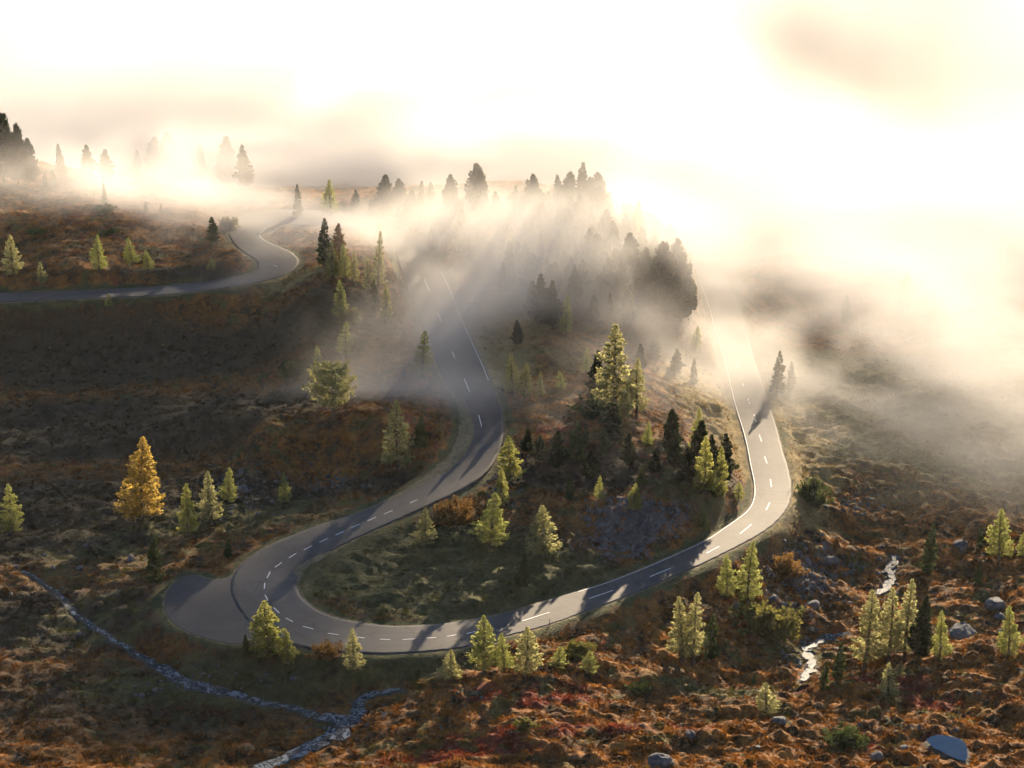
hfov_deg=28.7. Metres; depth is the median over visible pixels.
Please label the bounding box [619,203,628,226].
spruce tree
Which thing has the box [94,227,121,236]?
bush
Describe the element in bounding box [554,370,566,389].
larch tree
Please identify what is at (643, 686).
bush
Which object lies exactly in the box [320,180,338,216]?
larch tree
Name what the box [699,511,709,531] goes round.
larch tree
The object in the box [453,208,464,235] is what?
pine tree
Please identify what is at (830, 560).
boulder
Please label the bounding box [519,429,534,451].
pine tree
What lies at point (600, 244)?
pine tree
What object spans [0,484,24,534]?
larch tree
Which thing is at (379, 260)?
larch tree
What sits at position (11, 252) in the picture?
larch tree
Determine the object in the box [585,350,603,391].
pine tree
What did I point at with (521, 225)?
pine tree
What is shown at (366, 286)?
larch tree
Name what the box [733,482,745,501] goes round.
larch tree
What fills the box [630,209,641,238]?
larch tree
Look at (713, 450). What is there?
pine tree
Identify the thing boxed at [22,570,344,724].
stream
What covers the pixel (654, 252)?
pine tree
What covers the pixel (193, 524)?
larch tree
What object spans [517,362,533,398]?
larch tree
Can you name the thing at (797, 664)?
scree
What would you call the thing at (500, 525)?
larch tree
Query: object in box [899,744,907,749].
boulder
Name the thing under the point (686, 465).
pine tree
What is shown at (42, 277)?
larch tree
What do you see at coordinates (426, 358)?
larch tree
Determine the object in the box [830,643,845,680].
spruce tree
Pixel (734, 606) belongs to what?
boulder
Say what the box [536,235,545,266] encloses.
spruce tree
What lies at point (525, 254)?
pine tree
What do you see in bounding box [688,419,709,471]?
pine tree
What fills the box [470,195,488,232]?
pine tree
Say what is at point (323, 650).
bush
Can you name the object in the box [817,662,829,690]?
spruce tree
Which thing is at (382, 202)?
pine tree
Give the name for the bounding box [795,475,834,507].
bush
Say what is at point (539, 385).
larch tree
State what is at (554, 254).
pine tree
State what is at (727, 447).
pine tree
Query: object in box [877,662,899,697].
larch tree
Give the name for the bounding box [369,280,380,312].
spruce tree
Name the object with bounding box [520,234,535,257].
pine tree
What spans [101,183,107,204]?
spruce tree
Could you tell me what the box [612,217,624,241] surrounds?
pine tree
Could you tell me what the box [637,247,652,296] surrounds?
pine tree
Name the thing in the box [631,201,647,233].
pine tree
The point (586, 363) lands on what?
larch tree
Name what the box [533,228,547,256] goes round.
larch tree
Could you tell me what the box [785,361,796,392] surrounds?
spruce tree
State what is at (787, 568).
bush
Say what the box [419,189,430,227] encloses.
spruce tree
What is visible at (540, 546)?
larch tree
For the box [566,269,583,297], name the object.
pine tree
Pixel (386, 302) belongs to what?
larch tree
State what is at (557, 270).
pine tree
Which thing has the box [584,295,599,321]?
pine tree
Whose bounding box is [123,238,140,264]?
larch tree
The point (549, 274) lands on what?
pine tree
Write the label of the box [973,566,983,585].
spruce tree
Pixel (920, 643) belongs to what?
pine tree
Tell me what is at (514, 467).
larch tree
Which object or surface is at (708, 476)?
larch tree
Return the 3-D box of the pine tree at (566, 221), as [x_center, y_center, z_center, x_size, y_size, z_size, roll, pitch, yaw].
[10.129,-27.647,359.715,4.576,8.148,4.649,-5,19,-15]
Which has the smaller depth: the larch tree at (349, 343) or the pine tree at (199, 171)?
the larch tree at (349, 343)
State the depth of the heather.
263.63 m
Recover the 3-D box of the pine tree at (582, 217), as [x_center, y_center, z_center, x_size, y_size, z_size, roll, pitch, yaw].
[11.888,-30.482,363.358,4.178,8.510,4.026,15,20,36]
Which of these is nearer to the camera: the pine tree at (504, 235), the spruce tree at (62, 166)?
the pine tree at (504, 235)
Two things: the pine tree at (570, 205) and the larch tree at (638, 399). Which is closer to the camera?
the larch tree at (638, 399)
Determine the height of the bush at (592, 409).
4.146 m
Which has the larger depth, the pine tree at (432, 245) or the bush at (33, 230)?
the pine tree at (432, 245)
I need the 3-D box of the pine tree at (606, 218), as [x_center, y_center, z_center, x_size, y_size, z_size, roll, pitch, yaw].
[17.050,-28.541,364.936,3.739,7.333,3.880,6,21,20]
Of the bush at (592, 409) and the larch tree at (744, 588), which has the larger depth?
the bush at (592, 409)
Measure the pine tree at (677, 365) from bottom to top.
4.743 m
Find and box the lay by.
[165,575,257,643]
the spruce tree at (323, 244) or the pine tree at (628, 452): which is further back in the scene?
the spruce tree at (323, 244)
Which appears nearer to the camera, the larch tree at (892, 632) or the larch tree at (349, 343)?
the larch tree at (892, 632)
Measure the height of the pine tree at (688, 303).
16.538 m
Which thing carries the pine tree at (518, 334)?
on the ground at (818, 156)
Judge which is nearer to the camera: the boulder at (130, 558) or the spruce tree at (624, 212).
the boulder at (130, 558)
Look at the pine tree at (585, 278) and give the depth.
348.64 m
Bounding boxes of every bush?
[24,227,47,235]
[90,203,118,211]
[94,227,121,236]
[217,215,240,229]
[276,358,306,382]
[304,638,343,660]
[335,305,362,323]
[430,494,475,527]
[512,716,540,732]
[558,639,596,662]
[568,393,633,421]
[622,677,658,694]
[727,599,805,644]
[764,551,810,581]
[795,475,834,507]
[800,412,831,427]
[822,721,869,753]
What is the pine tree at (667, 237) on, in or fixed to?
on the ground at (818, 156)
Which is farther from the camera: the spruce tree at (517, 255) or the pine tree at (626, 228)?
the pine tree at (626, 228)
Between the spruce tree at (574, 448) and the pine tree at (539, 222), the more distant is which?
the pine tree at (539, 222)
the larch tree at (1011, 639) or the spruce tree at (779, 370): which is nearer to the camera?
the larch tree at (1011, 639)
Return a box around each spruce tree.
[54,144,67,176]
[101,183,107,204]
[130,150,143,180]
[145,533,164,584]
[205,217,220,241]
[223,539,231,557]
[241,634,251,657]
[291,184,303,216]
[316,218,333,265]
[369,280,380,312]
[410,415,428,448]
[411,192,429,235]
[416,181,423,209]
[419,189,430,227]
[426,182,436,211]
[433,205,444,236]
[476,218,487,246]
[495,262,509,292]
[497,239,506,264]
[504,241,516,285]
[513,185,520,211]
[513,241,520,275]
[514,546,529,587]
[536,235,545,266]
[564,474,574,499]
[565,419,586,463]
[566,264,578,302]
[567,188,575,203]
[581,423,590,448]
[584,206,596,232]
[596,429,610,456]
[604,293,617,325]
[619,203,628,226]
[631,277,642,318]
[636,465,646,486]
[648,332,660,359]
[689,358,698,384]
[701,614,720,659]
[769,351,786,396]
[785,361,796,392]
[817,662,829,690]
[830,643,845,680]
[840,295,853,322]
[917,523,937,573]
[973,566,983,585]
[975,529,984,548]
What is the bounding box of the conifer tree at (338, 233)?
[327,223,350,266]
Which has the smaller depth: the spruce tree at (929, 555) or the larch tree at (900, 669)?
the larch tree at (900, 669)
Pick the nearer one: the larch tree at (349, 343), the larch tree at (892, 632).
the larch tree at (892, 632)
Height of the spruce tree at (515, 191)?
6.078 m
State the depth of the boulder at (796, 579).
279.80 m
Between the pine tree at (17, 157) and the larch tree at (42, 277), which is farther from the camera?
the pine tree at (17, 157)
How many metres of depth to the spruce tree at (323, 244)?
353.30 m
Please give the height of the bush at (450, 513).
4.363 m
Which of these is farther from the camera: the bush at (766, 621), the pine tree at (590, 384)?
the pine tree at (590, 384)
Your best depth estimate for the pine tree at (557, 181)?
375.52 m
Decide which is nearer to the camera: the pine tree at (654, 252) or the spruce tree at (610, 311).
the spruce tree at (610, 311)
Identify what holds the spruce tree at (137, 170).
on the ground at (818, 156)
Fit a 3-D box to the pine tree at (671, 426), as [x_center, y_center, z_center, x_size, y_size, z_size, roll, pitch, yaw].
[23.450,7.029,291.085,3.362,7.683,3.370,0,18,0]
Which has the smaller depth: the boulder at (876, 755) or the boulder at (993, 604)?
the boulder at (876, 755)
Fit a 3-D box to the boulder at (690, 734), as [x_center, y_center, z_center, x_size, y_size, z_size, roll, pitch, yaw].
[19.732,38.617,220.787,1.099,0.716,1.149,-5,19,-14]
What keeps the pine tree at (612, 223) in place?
on the ground at (818, 156)
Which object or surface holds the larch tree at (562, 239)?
on the ground at (818, 156)
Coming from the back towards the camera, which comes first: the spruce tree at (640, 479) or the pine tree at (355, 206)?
the pine tree at (355, 206)
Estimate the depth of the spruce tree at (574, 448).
287.97 m
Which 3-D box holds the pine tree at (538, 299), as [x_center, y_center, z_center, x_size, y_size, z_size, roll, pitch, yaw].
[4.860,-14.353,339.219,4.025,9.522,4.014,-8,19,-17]
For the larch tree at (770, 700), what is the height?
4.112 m
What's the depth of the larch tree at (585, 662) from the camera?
237.66 m
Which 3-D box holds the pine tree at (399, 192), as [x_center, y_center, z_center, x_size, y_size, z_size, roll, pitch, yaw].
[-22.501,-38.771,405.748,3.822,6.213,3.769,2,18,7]
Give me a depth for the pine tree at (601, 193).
369.96 m
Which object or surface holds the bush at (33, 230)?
on the ground at (818, 156)
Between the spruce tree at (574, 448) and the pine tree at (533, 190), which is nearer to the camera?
the spruce tree at (574, 448)
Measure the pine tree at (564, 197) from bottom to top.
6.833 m
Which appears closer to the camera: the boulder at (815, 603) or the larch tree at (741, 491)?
the boulder at (815, 603)
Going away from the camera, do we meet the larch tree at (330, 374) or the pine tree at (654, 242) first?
the larch tree at (330, 374)
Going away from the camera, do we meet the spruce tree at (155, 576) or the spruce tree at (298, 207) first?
the spruce tree at (155, 576)
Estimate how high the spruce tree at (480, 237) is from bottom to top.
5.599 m
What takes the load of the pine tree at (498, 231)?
on the ground at (818, 156)
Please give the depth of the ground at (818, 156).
352.72 m
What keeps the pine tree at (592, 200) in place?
on the ground at (818, 156)
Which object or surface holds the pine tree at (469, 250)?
on the ground at (818, 156)
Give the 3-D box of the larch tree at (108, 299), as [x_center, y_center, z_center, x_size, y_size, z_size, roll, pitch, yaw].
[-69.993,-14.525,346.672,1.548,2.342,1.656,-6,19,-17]
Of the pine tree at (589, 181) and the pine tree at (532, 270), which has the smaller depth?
the pine tree at (532, 270)
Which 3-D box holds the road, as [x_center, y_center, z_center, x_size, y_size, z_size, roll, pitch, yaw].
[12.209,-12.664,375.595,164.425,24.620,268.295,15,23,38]
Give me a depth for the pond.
221.15 m
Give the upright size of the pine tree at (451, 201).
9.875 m
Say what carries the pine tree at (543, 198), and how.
on the ground at (818, 156)
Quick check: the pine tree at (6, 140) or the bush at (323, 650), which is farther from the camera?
the pine tree at (6, 140)
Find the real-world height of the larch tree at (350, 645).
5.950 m
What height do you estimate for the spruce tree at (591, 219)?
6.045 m
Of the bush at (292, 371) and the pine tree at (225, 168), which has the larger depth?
the pine tree at (225, 168)
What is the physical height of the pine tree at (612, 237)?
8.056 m
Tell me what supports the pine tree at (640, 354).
on the ground at (818, 156)
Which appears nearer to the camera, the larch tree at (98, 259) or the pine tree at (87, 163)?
the larch tree at (98, 259)
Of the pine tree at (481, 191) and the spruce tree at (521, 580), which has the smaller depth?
the spruce tree at (521, 580)
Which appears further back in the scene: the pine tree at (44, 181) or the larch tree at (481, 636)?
the pine tree at (44, 181)
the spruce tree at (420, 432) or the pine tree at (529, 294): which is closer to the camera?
the spruce tree at (420, 432)
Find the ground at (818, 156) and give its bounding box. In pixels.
[0,0,1023,767]
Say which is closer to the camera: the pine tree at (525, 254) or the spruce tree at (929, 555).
the spruce tree at (929, 555)
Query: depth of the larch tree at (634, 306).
351.37 m
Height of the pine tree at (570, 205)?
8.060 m
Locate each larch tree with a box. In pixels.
[0,235,23,275]
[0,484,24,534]
[36,262,48,283]
[89,235,107,272]
[104,294,111,306]
[112,436,164,519]
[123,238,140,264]
[139,250,155,269]
[176,484,200,535]
[195,471,223,524]
[206,258,215,270]
[216,467,237,503]
[247,600,291,658]
[278,473,292,504]
[278,628,300,666]
[302,358,356,418]
[309,346,325,372]
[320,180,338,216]
[324,239,340,279]
[331,280,349,316]
[335,321,354,358]
[337,243,352,280]
[342,628,366,671]
[349,250,360,285]
[362,256,373,294]
[369,231,386,292]
[373,222,388,244]
[378,284,393,324]
[380,400,414,471]
[409,331,433,377]
[409,507,437,545]
[436,649,462,680]
[452,200,467,223]
[465,615,502,674]
[467,492,509,547]
[491,467,509,506]
[493,633,516,671]
[497,436,526,482]
[500,228,520,260]
[502,353,522,395]
[510,626,543,674]
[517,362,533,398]
[525,505,562,558]
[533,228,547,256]
[534,371,545,397]
[544,226,552,255]
[548,646,568,668]
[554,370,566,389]
[558,226,568,255]
[558,293,572,335]
[579,650,598,673]
[581,347,591,371]
[591,323,638,416]
[594,476,605,500]
[595,220,603,239]
[617,284,636,312]
[626,483,642,511]
[628,358,649,418]
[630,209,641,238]
[641,422,654,445]
[664,596,697,663]
[682,592,708,664]
[688,408,706,449]
[691,326,702,349]
[692,435,719,495]
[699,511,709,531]
[709,446,728,500]
[715,555,741,598]
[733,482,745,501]
[734,541,762,603]
[755,682,781,714]
[849,589,886,671]
[874,587,906,663]
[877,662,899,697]
[890,578,917,661]
[893,661,905,676]
[930,610,953,661]
[984,508,1014,559]
[995,606,1023,658]
[1015,533,1023,557]
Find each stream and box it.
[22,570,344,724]
[253,688,402,767]
[801,632,846,680]
[876,555,898,593]
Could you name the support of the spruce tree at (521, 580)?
on the ground at (818, 156)
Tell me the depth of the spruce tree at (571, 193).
366.16 m
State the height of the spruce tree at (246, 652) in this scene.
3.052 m
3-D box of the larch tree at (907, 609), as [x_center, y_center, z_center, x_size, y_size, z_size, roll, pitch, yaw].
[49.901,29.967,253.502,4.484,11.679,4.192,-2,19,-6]
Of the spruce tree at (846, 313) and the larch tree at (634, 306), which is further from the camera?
the spruce tree at (846, 313)
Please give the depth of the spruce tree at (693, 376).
340.40 m
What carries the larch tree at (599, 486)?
on the ground at (818, 156)
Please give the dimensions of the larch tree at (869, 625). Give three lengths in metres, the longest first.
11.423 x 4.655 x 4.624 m
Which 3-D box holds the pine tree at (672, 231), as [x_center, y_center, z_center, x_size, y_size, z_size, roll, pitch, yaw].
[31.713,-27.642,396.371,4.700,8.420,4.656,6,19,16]
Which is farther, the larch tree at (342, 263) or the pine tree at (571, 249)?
the pine tree at (571, 249)
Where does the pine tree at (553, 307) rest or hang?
on the ground at (818, 156)
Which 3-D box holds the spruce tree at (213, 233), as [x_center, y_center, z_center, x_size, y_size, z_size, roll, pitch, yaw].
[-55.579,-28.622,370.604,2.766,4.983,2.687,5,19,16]
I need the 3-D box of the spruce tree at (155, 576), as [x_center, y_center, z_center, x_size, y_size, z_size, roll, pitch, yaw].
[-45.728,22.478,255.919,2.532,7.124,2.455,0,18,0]
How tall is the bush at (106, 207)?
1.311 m
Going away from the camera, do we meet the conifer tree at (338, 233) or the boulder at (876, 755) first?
the boulder at (876, 755)
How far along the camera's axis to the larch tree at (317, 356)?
321.84 m
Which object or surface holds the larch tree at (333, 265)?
on the ground at (818, 156)
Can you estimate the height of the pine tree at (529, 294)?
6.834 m
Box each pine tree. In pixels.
[0,113,15,181]
[5,122,29,183]
[23,137,39,183]
[42,172,48,185]
[49,170,59,187]
[78,144,98,178]
[96,149,115,180]
[142,136,163,179]
[155,132,186,179]
[189,144,207,184]
[215,136,238,185]
[232,145,253,187]
[349,189,364,216]
[366,199,374,216]
[373,174,394,215]
[392,178,408,207]
[399,191,417,229]
[426,227,437,251]
[441,174,463,221]
[452,211,472,254]
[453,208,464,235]
[463,234,475,262]
[464,162,489,204]
[469,169,490,216]
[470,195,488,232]
[487,191,504,231]
[491,217,503,244]
[497,223,513,251]
[510,320,523,344]
[513,207,530,240]
[518,244,530,274]
[518,253,543,290]
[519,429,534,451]
[520,173,542,222]
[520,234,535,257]
[523,280,534,318]
[528,273,548,324]
[528,435,547,461]
[530,192,555,228]
[530,202,549,242]
[543,264,560,293]
[543,280,565,329]
[545,211,552,239]
[546,237,561,265]
[547,430,569,470]
[552,175,561,206]
[552,205,563,236]
[552,262,563,286]
[554,208,579,246]
[555,171,579,204]
[557,187,568,213]
[559,250,570,275]
[562,253,577,282]
[565,196,581,225]
[566,233,578,260]
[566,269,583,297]
[571,193,588,235]
[576,162,588,202]
[578,260,592,289]
[580,228,599,269]
[580,451,600,478]
[583,176,595,203]
[584,187,595,208]
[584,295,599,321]
[585,188,607,226]
[585,224,599,252]
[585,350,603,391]
[586,233,610,275]
[588,185,612,227]
[592,172,610,195]
[595,257,616,294]
[597,208,612,240]
[598,254,607,275]
[599,228,621,261]
[601,403,624,447]
[605,220,621,249]
[607,194,617,216]
[607,263,630,306]
[611,248,629,277]
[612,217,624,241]
[618,232,647,291]
[619,289,634,325]
[619,433,636,466]
[621,213,636,246]
[626,203,633,225]
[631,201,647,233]
[631,344,645,369]
[636,236,643,251]
[637,226,649,248]
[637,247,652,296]
[640,268,664,308]
[644,241,681,319]
[646,228,661,245]
[647,446,662,473]
[650,235,658,251]
[652,243,659,260]
[660,224,676,250]
[661,409,684,455]
[663,229,671,248]
[666,431,682,468]
[670,237,697,322]
[670,348,685,373]
[676,447,695,484]
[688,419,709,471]
[706,434,719,473]
[718,433,739,480]
[907,594,934,659]
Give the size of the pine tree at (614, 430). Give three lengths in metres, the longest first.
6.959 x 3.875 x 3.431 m
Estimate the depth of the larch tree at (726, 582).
266.07 m
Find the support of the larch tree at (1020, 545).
on the ground at (818, 156)
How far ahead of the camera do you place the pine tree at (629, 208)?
378.92 m
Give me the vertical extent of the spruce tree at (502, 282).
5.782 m
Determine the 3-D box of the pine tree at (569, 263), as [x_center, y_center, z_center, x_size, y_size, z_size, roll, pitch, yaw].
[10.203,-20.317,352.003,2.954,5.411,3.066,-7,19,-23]
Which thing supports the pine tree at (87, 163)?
on the ground at (818, 156)
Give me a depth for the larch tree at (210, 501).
276.19 m
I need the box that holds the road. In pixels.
[0,196,791,654]
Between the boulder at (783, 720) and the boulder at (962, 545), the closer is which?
the boulder at (783, 720)
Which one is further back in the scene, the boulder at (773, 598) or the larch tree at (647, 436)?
the larch tree at (647, 436)
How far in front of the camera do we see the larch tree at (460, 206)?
382.73 m
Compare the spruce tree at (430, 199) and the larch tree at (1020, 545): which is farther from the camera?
the spruce tree at (430, 199)
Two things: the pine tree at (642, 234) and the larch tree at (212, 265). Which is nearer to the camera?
the larch tree at (212, 265)
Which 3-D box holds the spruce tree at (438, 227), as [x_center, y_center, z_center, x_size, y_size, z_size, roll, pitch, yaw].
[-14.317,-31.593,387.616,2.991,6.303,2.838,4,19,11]
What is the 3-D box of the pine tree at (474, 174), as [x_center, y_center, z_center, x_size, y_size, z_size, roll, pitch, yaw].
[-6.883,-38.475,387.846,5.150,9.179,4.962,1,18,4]
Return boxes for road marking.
[264,265,771,639]
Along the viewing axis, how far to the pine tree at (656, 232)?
381.08 m
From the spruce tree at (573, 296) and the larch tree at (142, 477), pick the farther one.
the spruce tree at (573, 296)
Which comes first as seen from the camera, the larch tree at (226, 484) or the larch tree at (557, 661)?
the larch tree at (557, 661)
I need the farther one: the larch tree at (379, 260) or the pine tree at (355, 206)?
the pine tree at (355, 206)
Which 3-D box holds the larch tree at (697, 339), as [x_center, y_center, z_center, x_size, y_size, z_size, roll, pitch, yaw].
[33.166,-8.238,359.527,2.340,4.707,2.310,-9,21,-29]
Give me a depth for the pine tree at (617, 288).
350.34 m
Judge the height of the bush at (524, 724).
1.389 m
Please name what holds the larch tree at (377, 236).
on the ground at (818, 156)
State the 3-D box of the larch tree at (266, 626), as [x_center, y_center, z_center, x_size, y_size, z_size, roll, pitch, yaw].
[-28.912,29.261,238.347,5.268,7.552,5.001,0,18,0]
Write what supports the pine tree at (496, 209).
on the ground at (818, 156)
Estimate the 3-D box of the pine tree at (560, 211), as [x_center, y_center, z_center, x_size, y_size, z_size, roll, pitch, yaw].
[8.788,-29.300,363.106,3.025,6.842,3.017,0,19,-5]
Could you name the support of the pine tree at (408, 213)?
on the ground at (818, 156)
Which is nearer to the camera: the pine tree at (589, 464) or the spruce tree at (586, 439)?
the pine tree at (589, 464)
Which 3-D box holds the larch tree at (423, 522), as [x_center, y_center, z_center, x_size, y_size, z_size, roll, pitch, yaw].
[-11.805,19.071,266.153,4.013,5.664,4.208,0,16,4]
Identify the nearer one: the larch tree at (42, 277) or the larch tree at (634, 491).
the larch tree at (634, 491)
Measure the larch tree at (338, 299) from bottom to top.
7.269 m
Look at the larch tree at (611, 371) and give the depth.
298.89 m
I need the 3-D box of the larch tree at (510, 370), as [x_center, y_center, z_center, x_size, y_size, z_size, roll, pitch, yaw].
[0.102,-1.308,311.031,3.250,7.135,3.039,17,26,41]
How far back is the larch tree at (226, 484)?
282.30 m
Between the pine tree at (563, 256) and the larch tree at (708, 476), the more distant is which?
the pine tree at (563, 256)
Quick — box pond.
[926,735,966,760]
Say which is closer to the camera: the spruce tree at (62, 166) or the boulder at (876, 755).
the boulder at (876, 755)
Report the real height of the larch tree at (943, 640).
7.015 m
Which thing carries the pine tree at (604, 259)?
on the ground at (818, 156)
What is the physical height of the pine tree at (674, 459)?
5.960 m
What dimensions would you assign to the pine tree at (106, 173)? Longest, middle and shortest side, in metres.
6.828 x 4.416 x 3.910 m
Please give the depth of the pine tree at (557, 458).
286.29 m
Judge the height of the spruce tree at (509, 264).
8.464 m
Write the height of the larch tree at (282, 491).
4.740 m
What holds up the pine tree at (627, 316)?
on the ground at (818, 156)
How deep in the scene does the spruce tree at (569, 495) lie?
277.57 m
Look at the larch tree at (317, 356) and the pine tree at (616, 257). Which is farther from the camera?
the pine tree at (616, 257)
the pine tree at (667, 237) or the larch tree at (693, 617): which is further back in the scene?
the pine tree at (667, 237)
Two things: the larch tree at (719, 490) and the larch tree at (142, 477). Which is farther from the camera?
the larch tree at (719, 490)
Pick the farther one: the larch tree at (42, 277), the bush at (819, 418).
the larch tree at (42, 277)
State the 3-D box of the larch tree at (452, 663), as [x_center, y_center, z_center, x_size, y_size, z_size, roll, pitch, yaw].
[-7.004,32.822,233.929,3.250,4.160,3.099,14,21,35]
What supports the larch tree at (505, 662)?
on the ground at (818, 156)
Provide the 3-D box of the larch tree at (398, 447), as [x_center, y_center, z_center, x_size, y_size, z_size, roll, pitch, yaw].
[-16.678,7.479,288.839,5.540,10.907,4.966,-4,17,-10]
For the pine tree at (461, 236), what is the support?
on the ground at (818, 156)
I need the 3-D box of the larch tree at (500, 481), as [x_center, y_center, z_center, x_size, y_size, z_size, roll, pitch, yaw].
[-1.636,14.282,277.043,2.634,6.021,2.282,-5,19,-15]
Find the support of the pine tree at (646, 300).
on the ground at (818, 156)
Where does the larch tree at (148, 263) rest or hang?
on the ground at (818, 156)
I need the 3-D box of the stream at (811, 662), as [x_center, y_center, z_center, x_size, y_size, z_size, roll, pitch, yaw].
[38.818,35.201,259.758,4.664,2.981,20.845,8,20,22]
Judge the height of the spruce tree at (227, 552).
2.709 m
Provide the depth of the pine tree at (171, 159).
472.55 m
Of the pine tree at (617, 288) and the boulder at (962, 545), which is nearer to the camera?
the boulder at (962, 545)
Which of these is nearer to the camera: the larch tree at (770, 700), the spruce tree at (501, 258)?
the larch tree at (770, 700)
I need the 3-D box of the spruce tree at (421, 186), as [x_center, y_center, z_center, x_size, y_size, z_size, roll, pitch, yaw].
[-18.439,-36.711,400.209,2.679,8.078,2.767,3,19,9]
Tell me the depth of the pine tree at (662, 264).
358.65 m
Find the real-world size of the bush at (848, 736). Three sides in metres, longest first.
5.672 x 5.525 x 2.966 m
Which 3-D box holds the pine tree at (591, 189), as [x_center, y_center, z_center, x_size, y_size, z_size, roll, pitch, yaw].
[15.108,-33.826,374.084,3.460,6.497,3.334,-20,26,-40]
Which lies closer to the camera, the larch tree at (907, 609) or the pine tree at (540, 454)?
the larch tree at (907, 609)
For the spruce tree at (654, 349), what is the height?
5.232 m
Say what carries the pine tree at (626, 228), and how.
on the ground at (818, 156)
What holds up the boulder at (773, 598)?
on the ground at (818, 156)
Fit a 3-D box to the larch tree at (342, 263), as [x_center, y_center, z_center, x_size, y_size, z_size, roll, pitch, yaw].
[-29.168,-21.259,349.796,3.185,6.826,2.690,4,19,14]
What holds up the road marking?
on the road
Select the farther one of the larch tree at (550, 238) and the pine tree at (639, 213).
the pine tree at (639, 213)
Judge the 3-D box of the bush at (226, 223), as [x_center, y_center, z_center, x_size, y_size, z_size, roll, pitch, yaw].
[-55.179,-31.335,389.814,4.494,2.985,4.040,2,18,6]
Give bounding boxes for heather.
[0,175,1023,767]
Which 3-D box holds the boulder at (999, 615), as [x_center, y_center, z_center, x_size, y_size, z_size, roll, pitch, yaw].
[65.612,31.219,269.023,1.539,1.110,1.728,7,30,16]
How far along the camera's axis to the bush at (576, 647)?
241.64 m
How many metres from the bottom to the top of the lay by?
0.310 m
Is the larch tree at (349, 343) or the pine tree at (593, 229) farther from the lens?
the pine tree at (593, 229)
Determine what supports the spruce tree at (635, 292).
on the ground at (818, 156)
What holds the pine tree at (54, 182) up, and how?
on the ground at (818, 156)
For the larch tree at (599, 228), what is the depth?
362.16 m
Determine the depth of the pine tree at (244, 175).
439.13 m
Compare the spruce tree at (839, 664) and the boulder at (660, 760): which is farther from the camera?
the spruce tree at (839, 664)
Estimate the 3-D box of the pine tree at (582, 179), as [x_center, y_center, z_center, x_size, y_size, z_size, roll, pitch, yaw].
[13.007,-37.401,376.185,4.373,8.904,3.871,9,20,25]
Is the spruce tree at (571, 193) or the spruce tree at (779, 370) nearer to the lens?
the spruce tree at (779, 370)
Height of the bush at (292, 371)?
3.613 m
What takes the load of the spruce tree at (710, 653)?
on the ground at (818, 156)
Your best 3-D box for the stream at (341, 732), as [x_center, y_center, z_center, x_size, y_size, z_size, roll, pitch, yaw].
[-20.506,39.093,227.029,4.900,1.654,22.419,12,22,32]
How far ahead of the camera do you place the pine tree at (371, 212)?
403.94 m
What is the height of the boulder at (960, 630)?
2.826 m
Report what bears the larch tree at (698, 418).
on the ground at (818, 156)
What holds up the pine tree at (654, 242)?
on the ground at (818, 156)
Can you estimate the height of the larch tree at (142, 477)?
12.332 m
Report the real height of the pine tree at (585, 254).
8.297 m
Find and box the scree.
[3,452,1003,753]
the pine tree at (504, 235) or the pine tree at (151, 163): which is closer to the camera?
the pine tree at (504, 235)
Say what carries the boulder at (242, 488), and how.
on the ground at (818, 156)
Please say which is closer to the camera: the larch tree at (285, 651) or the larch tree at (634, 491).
the larch tree at (285, 651)
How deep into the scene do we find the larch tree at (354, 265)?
349.74 m
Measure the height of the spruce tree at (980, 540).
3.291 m
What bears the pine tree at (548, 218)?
on the ground at (818, 156)
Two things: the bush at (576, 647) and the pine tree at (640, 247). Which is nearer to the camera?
the bush at (576, 647)
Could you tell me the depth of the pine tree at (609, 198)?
373.71 m
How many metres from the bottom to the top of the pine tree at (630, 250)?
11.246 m
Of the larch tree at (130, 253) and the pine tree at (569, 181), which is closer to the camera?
the larch tree at (130, 253)
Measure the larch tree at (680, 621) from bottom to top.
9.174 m
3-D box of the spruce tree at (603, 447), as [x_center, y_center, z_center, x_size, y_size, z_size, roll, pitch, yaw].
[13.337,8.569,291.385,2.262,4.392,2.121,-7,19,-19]
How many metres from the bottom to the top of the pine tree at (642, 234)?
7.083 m
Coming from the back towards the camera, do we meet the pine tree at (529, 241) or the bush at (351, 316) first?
the pine tree at (529, 241)
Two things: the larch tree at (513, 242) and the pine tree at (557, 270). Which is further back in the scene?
the larch tree at (513, 242)
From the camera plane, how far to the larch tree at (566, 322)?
334.56 m
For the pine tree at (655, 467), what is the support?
on the ground at (818, 156)
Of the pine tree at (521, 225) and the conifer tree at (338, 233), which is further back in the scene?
the pine tree at (521, 225)
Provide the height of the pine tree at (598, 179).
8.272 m
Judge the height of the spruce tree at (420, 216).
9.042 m
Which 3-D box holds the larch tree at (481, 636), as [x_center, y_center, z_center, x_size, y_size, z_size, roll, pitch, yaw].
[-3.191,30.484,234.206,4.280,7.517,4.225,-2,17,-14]
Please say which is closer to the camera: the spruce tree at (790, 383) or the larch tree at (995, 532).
the larch tree at (995, 532)
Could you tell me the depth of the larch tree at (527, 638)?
234.02 m
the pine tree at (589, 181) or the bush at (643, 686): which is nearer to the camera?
the bush at (643, 686)
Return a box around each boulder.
[127,555,133,561]
[236,484,248,492]
[647,753,674,767]
[686,730,694,738]
[732,602,738,608]
[768,594,778,603]
[770,716,787,725]
[794,573,807,581]
[806,600,819,608]
[824,556,838,564]
[870,750,882,760]
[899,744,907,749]
[949,621,976,639]
[953,540,968,550]
[984,597,1005,611]
[994,612,1004,619]
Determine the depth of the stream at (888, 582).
286.10 m
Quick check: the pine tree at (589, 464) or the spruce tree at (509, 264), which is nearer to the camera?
the pine tree at (589, 464)
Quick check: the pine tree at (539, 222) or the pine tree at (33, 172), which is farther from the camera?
the pine tree at (33, 172)
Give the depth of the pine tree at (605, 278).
350.54 m

